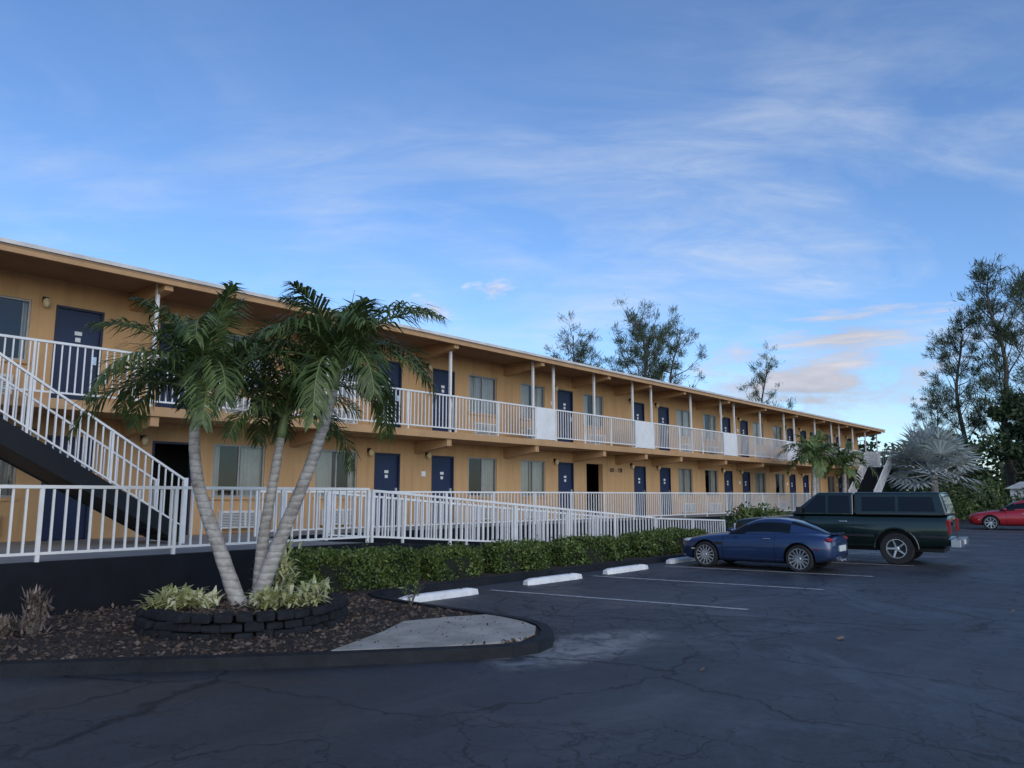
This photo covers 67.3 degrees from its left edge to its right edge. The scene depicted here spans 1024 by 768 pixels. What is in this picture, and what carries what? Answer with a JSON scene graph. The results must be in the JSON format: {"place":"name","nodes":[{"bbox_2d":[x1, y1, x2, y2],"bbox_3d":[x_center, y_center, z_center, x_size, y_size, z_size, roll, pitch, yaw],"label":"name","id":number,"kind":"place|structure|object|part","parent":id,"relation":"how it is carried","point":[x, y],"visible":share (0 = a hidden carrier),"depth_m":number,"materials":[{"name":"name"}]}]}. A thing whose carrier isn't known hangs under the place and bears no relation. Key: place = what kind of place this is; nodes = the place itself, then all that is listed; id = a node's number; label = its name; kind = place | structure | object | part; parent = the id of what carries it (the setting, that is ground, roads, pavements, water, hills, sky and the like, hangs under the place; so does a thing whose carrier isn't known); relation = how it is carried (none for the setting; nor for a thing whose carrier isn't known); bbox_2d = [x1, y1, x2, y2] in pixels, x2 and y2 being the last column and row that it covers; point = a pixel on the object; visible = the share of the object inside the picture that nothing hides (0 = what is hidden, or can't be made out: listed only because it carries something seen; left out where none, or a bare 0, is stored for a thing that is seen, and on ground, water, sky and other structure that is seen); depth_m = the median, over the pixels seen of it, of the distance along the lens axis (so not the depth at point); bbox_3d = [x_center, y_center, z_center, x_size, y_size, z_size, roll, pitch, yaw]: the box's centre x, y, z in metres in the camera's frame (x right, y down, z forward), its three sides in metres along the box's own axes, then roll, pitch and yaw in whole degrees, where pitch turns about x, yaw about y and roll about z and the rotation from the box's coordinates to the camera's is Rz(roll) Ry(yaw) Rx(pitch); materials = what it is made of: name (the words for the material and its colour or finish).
{"place":"outdoors","nodes":[
{"label":"outdoors","id":0,"kind":"place"},
{"bbox_2d":[0,518,967,660],"bbox_3d":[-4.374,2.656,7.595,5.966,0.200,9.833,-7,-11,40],"label":"mulch","id":1,"kind":"object","parent":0,"point":[45,654],"visible":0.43,"depth_m":8.47,"materials":[{"name":"brown wood"}]},
{"bbox_2d":[0,612,19,638],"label":"dry agave","id":2,"kind":"object","parent":1,"relation":"on","point":[7,630],"visible":1,"depth_m":8.47,"materials":[{"name":"plant"}]},
{"bbox_2d":[11,584,54,635],"bbox_3d":[-5.382,2.540,8.668,0.413,0.572,0.452,-4,-9,27],"label":"dry agave","id":3,"kind":"object","parent":1,"relation":"on","point":[32,623],"visible":0.99,"depth_m":8.63,"materials":[{"name":"brown plant"}]},
{"bbox_2d":[131,587,348,640],"bbox_3d":[-3.321,2.803,9.563,2.556,0.342,2.569,-7,-11,40],"label":"stone planter","id":4,"kind":"object","parent":1,"relation":"on","point":[170,623],"visible":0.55,"depth_m":8.61,"materials":[{"name":"grey stone"}]},
{"bbox_2d":[134,585,191,610],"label":"variegated shrub","id":5,"kind":"object","parent":4,"relation":"in","point":[150,600],"visible":0.66,"depth_m":8.92,"materials":[{"name":"green plant"}]},
{"bbox_2d":[152,582,214,610],"bbox_3d":[-3.838,2.500,9.019,0.684,0.347,0.727,2,-8,-13],"label":"variegated shrub","id":6,"kind":"object","parent":4,"relation":"in","point":[185,591],"visible":0.88,"depth_m":8.95,"materials":[{"name":"green plant"}]},
{"bbox_2d":[66,280,321,604],"bbox_3d":[-3.928,0.738,9.774,2.967,4.166,3.072,-7,-11,40],"label":"palm tree","id":7,"kind":"object","parent":4,"relation":"in","point":[205,359],"visible":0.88,"depth_m":9.56,"materials":[{"name":"green plant"}]},
{"bbox_2d":[175,586,223,609],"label":"variegated shrub","id":8,"kind":"object","parent":4,"relation":"in","point":[204,600],"visible":0.83,"depth_m":9.07,"materials":[{"name":"green plant"}]},
{"bbox_2d":[238,583,293,609],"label":"variegated shrub","id":9,"kind":"object","parent":4,"relation":"in","point":[265,597],"visible":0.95,"depth_m":8.98,"materials":[{"name":"green plant"}]},
{"bbox_2d":[181,353,380,590],"bbox_3d":[-3.073,1.111,10.063,2.206,3.418,2.127,-4,-9,26],"label":"palm tree","id":10,"kind":"object","parent":4,"relation":"on","point":[284,398],"visible":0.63,"depth_m":9.95,"materials":[{"name":"green plant"}]},
{"bbox_2d":[271,554,295,590],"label":"variegated shrub","id":11,"kind":"object","parent":4,"relation":"in","point":[286,559],"visible":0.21,"depth_m":10.10,"materials":[{"name":"green plant"}]},
{"bbox_2d":[268,533,308,599],"bbox_3d":[-3.001,2.357,10.089,0.774,0.906,0.686,-1,-8,5],"label":"variegated shrub","id":12,"kind":"object","parent":4,"relation":"in","point":[283,571],"visible":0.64,"depth_m":10.04,"materials":[{"name":"green plant"}]},
{"bbox_2d":[269,585,309,607],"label":"variegated shrub","id":13,"kind":"object","parent":4,"relation":"in","point":[289,600],"visible":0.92,"depth_m":9.08,"materials":[{"name":"green plant"}]},
{"bbox_2d":[287,574,332,608],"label":"variegated shrub","id":14,"kind":"object","parent":4,"relation":"in","point":[313,585],"visible":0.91,"depth_m":9.17,"materials":[{"name":"green plant"}]},
{"bbox_2d":[213,280,449,602],"bbox_3d":[-2.291,0.788,9.845,2.850,4.068,2.706,2,-8,-13],"label":"palm tree","id":15,"kind":"object","parent":4,"relation":"in","point":[341,343],"visible":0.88,"depth_m":9.63,"materials":[{"name":"green plant"}]},
{"bbox_2d":[278,542,422,592],"bbox_3d":[-2.672,3.100,13.018,1.030,0.848,2.550,-7,-11,40],"label":"hedge","id":16,"kind":"object","parent":1,"relation":"on","point":[365,568],"visible":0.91,"depth_m":12.67,"materials":[{"name":"green plant"}]},
{"bbox_2d":[398,580,423,606],"bbox_3d":[-1.388,2.920,10.766,0.441,0.419,0.342,6,-10,-36],"label":"sapling","id":17,"kind":"object","parent":1,"relation":"on","point":[410,602],"visible":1,"depth_m":10.75,"materials":[{"name":"green plant"}]},
{"bbox_2d":[331,614,535,650],"bbox_3d":[-0.922,2.837,8.786,2.467,0.033,1.841,3,-9,-22],"label":"concrete pad","id":18,"kind":"object","parent":1,"relation":"on","point":[412,633],"visible":0.84,"depth_m":8.62,"materials":[{"name":"grey concrete"}]},
{"bbox_2d":[411,540,484,580],"bbox_3d":[-1.217,3.379,14.734,0.943,0.744,1.440,-7,-11,40],"label":"hedge","id":19,"kind":"object","parent":1,"relation":"on","point":[456,560],"visible":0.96,"depth_m":14.43,"materials":[{"name":"green plant"}]},
{"bbox_2d":[472,534,551,573],"bbox_3d":[0.058,3.562,16.187,1.035,0.826,1.812,-7,-11,40],"label":"hedge","id":20,"kind":"object","parent":1,"relation":"on","point":[501,556],"visible":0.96,"depth_m":15.77,"materials":[{"name":"green plant"}]},
{"bbox_2d":[542,533,630,566],"bbox_3d":[1.739,3.877,18.118,1.011,0.764,2.827,-7,-11,40],"label":"hedge","id":21,"kind":"object","parent":1,"relation":"on","point":[570,550],"visible":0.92,"depth_m":17.73,"materials":[{"name":"green plant"}]},
{"bbox_2d":[619,525,708,557],"bbox_3d":[4.170,4.253,20.896,1.117,0.807,3.836,-7,-11,40],"label":"hedge","id":22,"kind":"object","parent":1,"relation":"on","point":[655,542],"visible":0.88,"depth_m":20.11,"materials":[{"name":"green plant"}]},
{"bbox_2d":[720,501,775,531],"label":"shrub","id":23,"kind":"object","parent":1,"relation":"on","point":[742,512],"visible":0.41,"depth_m":29.23,"materials":[{"name":"green plant"}]},
{"bbox_2d":[745,503,790,515],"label":"shrub","id":24,"kind":"object","parent":1,"relation":"on","point":[777,512],"visible":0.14,"depth_m":30.75,"materials":[{"name":"green plant"}]},
{"bbox_2d":[880,423,985,491],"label":"silver fan palm","id":25,"kind":"object","parent":1,"relation":"on","point":[930,446],"visible":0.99,"depth_m":46.66,"materials":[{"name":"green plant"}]},
{"bbox_2d":[904,487,979,520],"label":"shrub","id":26,"kind":"object","parent":1,"relation":"on","point":[962,507],"visible":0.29,"depth_m":46.62,"materials":[{"name":"green plant"}]},
{"bbox_2d":[908,474,997,518],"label":"shrub","id":27,"kind":"object","parent":1,"relation":"on","point":[968,492],"visible":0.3,"depth_m":51.27,"materials":[{"name":"green plant"}]},
{"bbox_2d":[0,523,1023,767],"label":"parking lot","id":28,"kind":"structure","parent":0,"point":[920,665],"depth_m":6.52,"materials":[{"name":"grey asphalt"}]},
{"bbox_2d":[398,588,478,601],"bbox_3d":[-1.156,3.387,12.346,0.198,0.118,1.650,-7,-11,41],"label":"wheel stop","id":29,"kind":"object","parent":28,"relation":"on","point":[440,595],"visible":0.81,"depth_m":12.30,"materials":[{"name":"paint"}]},
{"bbox_2d":[0,521,968,677],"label":"kerb","id":30,"kind":"structure","parent":28,"relation":"on","point":[544,640],"depth_m":7.56,"materials":[{"name":"black paint"}]},
{"bbox_2d":[523,573,581,585],"bbox_3d":[0.801,3.736,14.767,0.198,0.118,1.650,-7,-11,42],"label":"wheel stop","id":31,"kind":"object","parent":28,"relation":"on","point":[550,579],"visible":1,"depth_m":14.62,"materials":[{"name":"paint"}]},
{"bbox_2d":[603,564,647,574],"bbox_3d":[2.485,4.019,16.728,0.198,0.118,1.650,-7,-11,40],"label":"wheel stop","id":32,"kind":"object","parent":28,"relation":"on","point":[622,569],"visible":1,"depth_m":16.56,"materials":[{"name":"paint"}]},
{"bbox_2d":[666,556,695,563],"bbox_3d":[4.332,4.376,19.203,0.198,0.118,1.650,-7,-11,42],"label":"wheel stop","id":33,"kind":"object","parent":28,"relation":"on","point":[679,560],"visible":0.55,"depth_m":18.85,"materials":[{"name":"paint"}]},
{"bbox_2d":[494,528,1023,609],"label":"parking lines","id":34,"kind":"object","parent":28,"relation":"on","point":[719,583],"visible":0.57,"depth_m":14.12,"materials":[{"name":"paint"}]},
{"bbox_2d":[682,517,847,572],"bbox_3d":[5.786,3.656,17.801,3.604,1.146,1.778,-6,-10,38],"label":"sports car","id":35,"kind":"object","parent":28,"relation":"on","point":[798,545],"visible":1,"depth_m":17.04,"materials":[{"name":"blue paint"}]},
{"bbox_2d":[734,492,968,564],"bbox_3d":[8.601,3.678,19.950,5.452,1.717,2.140,-6,-10,35],"label":"pickup truck","id":36,"kind":"object","parent":28,"relation":"on","point":[898,528],"visible":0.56,"depth_m":18.61,"materials":[{"name":"green paint"}]},
{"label":"windows","id":37,"kind":"part","parent":36,"relation":"part of","materials":[{"name":"black glass"}]},
{"bbox_2d":[950,253,1023,498],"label":"pine tree","id":38,"kind":"object","parent":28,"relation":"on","point":[998,336],"visible":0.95,"depth_m":64.25,"materials":[{"name":"green plant"}]},
{"bbox_2d":[968,500,1023,529],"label":"sedan car","id":39,"kind":"object","parent":28,"relation":"on","point":[1011,514],"visible":1,"depth_m":36.62,"materials":[{"name":"red paint"}]},
{"bbox_2d":[977,391,1023,481],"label":"leafy tree","id":40,"kind":"object","parent":28,"relation":"on","point":[1004,449],"visible":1,"depth_m":61.10,"materials":[{"name":"green plant"}]},
{"bbox_2d":[982,487,1023,510],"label":"shrub","id":41,"kind":"object","parent":28,"relation":"on","point":[1017,497],"visible":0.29,"depth_m":52.24,"materials":[{"name":"green plant"}]},
{"bbox_2d":[0,0,1023,479],"label":"sky","id":42,"kind":"structure","parent":0,"point":[817,181],"materials":[{"name":"blue"}]},
{"bbox_2d":[935,427,964,489],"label":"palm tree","id":43,"kind":"object","parent":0,"point":[949,438],"visible":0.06,"depth_m":56.11,"materials":[{"name":"green plant"}]},
{"bbox_2d":[1005,482,1023,501],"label":"white shed","id":44,"kind":"structure","parent":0,"point":[1018,486],"depth_m":55.78,"materials":[{"name":"paint"}]},
{"label":"lawn","id":45,"kind":"structure","parent":0,"visible":0},
{"bbox_2d":[775,434,844,497],"bbox_3d":[14.226,4.641,36.569,3.059,4.576,3.187,-7,-11,40],"label":"palm tree","id":46,"kind":"object","parent":45,"relation":"on","point":[811,446],"visible":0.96,"depth_m":36.40,"materials":[{"name":"green plant"}]},
{"bbox_2d":[782,430,849,493],"bbox_3d":[15.021,4.665,37.811,3.025,4.888,3.124,0,-8,-2],"label":"palm tree","id":47,"kind":"object","parent":45,"relation":"on","point":[822,439],"visible":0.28,"depth_m":37.78,"materials":[{"name":"green plant"}]},
{"bbox_2d":[822,441,877,491],"bbox_3d":[16.617,4.966,38.164,2.894,4.392,3.427,-7,-11,40],"label":"palm tree","id":48,"kind":"object","parent":45,"relation":"on","point":[849,471],"visible":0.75,"depth_m":38.01,"materials":[{"name":"green plant"}]},
{"bbox_2d":[848,451,899,491],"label":"staircase","id":49,"kind":"structure","parent":45,"relation":"on","point":[869,482],"depth_m":48.45,"materials":[{"name":"white metal"}]},
{"label":"ground","id":50,"kind":"structure","parent":0,"visible":0},
{"bbox_2d":[0,513,791,618],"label":"retaining wall","id":51,"kind":"structure","parent":50,"relation":"on","point":[91,584],"depth_m":10.94,"materials":[{"name":"black paint"}]},
{"bbox_2d":[0,485,725,561],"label":"walkway railing","id":52,"kind":"object","parent":51,"relation":"on","point":[36,553],"visible":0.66,"depth_m":13.36,"materials":[{"name":"white metal"}]},
{"bbox_2d":[0,511,792,563],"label":"walkway","id":53,"kind":"structure","parent":51,"relation":"on","point":[15,547],"depth_m":13.89,"materials":[{"name":"concrete"}]},
{"bbox_2d":[0,352,187,542],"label":"staircase","id":54,"kind":"structure","parent":53,"relation":"on","point":[27,453],"depth_m":13.48,"materials":[{"name":"white metal"}]},
{"bbox_2d":[325,491,608,544],"bbox_3d":[-0.436,3.532,19.120,0.055,1.670,10.048,-7,-11,40],"label":"ramp railing","id":55,"kind":"object","parent":53,"relation":"on","point":[401,513],"visible":0.49,"depth_m":17.63,"materials":[{"name":"white metal"}]},
{"bbox_2d":[253,490,810,536],"bbox_3d":[10.109,5.432,34.848,0.055,1.000,48.094,-7,-11,40],"label":"walkway railing","id":56,"kind":"object","parent":53,"relation":"on","point":[803,499],"visible":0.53,"depth_m":26.37,"materials":[{"name":"white metal"}]},
{"bbox_2d":[0,269,859,542],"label":"walls","id":57,"kind":"structure","parent":50,"relation":"on","point":[594,475],"depth_m":22.47,"materials":[{"name":"orange paint"}]},
{"bbox_2d":[0,302,832,494],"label":"curtains","id":58,"kind":"object","parent":57,"relation":"attached to","point":[250,467],"visible":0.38,"depth_m":25.34,"materials":[{"name":"fabric"}]},
{"bbox_2d":[0,295,834,500],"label":"window frames","id":59,"kind":"structure","parent":57,"relation":"attached to","point":[236,496],"depth_m":24.96,"materials":[{"name":"white metal"}]},
{"bbox_2d":[0,296,849,528],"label":"wall fixtures","id":60,"kind":"object","parent":57,"relation":"attached to","point":[46,302],"depth_m":20.95,"materials":[{"name":"white metal"}]},
{"bbox_2d":[0,394,864,470],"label":"balcony slab","id":61,"kind":"structure","parent":57,"relation":"attached to","point":[166,415],"depth_m":21.79,"materials":[{"name":"beige concrete"}]},
{"bbox_2d":[0,334,880,466],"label":"balcony railing","id":62,"kind":"object","parent":61,"relation":"on","point":[774,445],"visible":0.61,"depth_m":23.50,"materials":[{"name":"white metal"}]},
{"bbox_2d":[149,283,878,465],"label":"posts and panels","id":63,"kind":"object","parent":62,"relation":"on","point":[545,423],"visible":0.62,"depth_m":29.76,"materials":[{"name":"white paint"}]},
{"bbox_2d":[0,237,884,432],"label":"roof","id":64,"kind":"structure","parent":57,"relation":"on","point":[36,260],"depth_m":17.95,"materials":[{"name":"paint"}]},
{"bbox_2d":[41,305,853,539],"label":"doors","id":65,"kind":"structure","parent":57,"relation":"attached to","point":[70,322],"depth_m":21.93,"materials":[{"name":"paint"}]},
{"bbox_2d":[121,283,881,476],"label":"beams","id":66,"kind":"structure","parent":57,"relation":"attached to","point":[307,437],"depth_m":28.44,"materials":[{"name":"orange paint"}]},
{"bbox_2d":[544,334,604,367],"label":"pine tree","id":67,"kind":"object","parent":50,"relation":"on","point":[576,348],"visible":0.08,"depth_m":52.23,"materials":[{"name":"green plant"}]},
{"bbox_2d":[555,310,605,368],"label":"pine tree","id":68,"kind":"object","parent":50,"relation":"on","point":[577,351],"visible":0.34,"depth_m":50.78,"materials":[{"name":"green plant"}]},
{"bbox_2d":[604,319,679,381],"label":"pine tree","id":69,"kind":"object","parent":50,"relation":"on","point":[635,357],"visible":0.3,"depth_m":59.44,"materials":[{"name":"green plant"}]},
{"bbox_2d":[609,295,687,380],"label":"pine tree","id":70,"kind":"object","parent":50,"relation":"on","point":[662,368],"visible":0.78,"depth_m":55.21,"materials":[{"name":"green plant"}]},
{"bbox_2d":[638,304,708,387],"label":"pine tree","id":71,"kind":"object","parent":50,"relation":"on","point":[671,376],"visible":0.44,"depth_m":61.13,"materials":[{"name":"green plant"}]},
{"bbox_2d":[737,340,796,408],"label":"pine tree","id":72,"kind":"object","parent":50,"relation":"on","point":[762,378],"visible":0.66,"depth_m":72.52,"materials":[{"name":"green plant"}]},
{"bbox_2d":[909,380,960,432],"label":"pine tree","id":73,"kind":"object","parent":50,"relation":"on","point":[930,411],"visible":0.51,"depth_m":73.27,"materials":[{"name":"green plant"}]},
{"bbox_2d":[858,432,1023,495],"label":"distant trees","id":74,"kind":"object","parent":50,"relation":"on","point":[1001,473],"visible":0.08,"depth_m":80.33,"materials":[{"name":"green plant"}]},
{"bbox_2d":[902,432,1009,513],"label":"leafy tree","id":75,"kind":"object","parent":50,"relation":"on","point":[981,471],"visible":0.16,"depth_m":60.30,"materials":[{"name":"green plant"}]},
{"bbox_2d":[918,306,1013,465],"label":"pine tree","id":76,"kind":"object","parent":50,"relation":"on","point":[957,328],"visible":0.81,"depth_m":66.77,"materials":[{"name":"green plant"}]},
{"bbox_2d":[938,478,1011,517],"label":"shrub","id":77,"kind":"object","parent":50,"relation":"on","point":[996,501],"visible":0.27,"depth_m":53.18,"materials":[{"name":"green plant"}]},
{"bbox_2d":[977,264,1023,433],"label":"pine tree","id":78,"kind":"object","parent":50,"relation":"on","point":[1015,342],"visible":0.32,"depth_m":66.99,"materials":[{"name":"green plant"}]}
]}

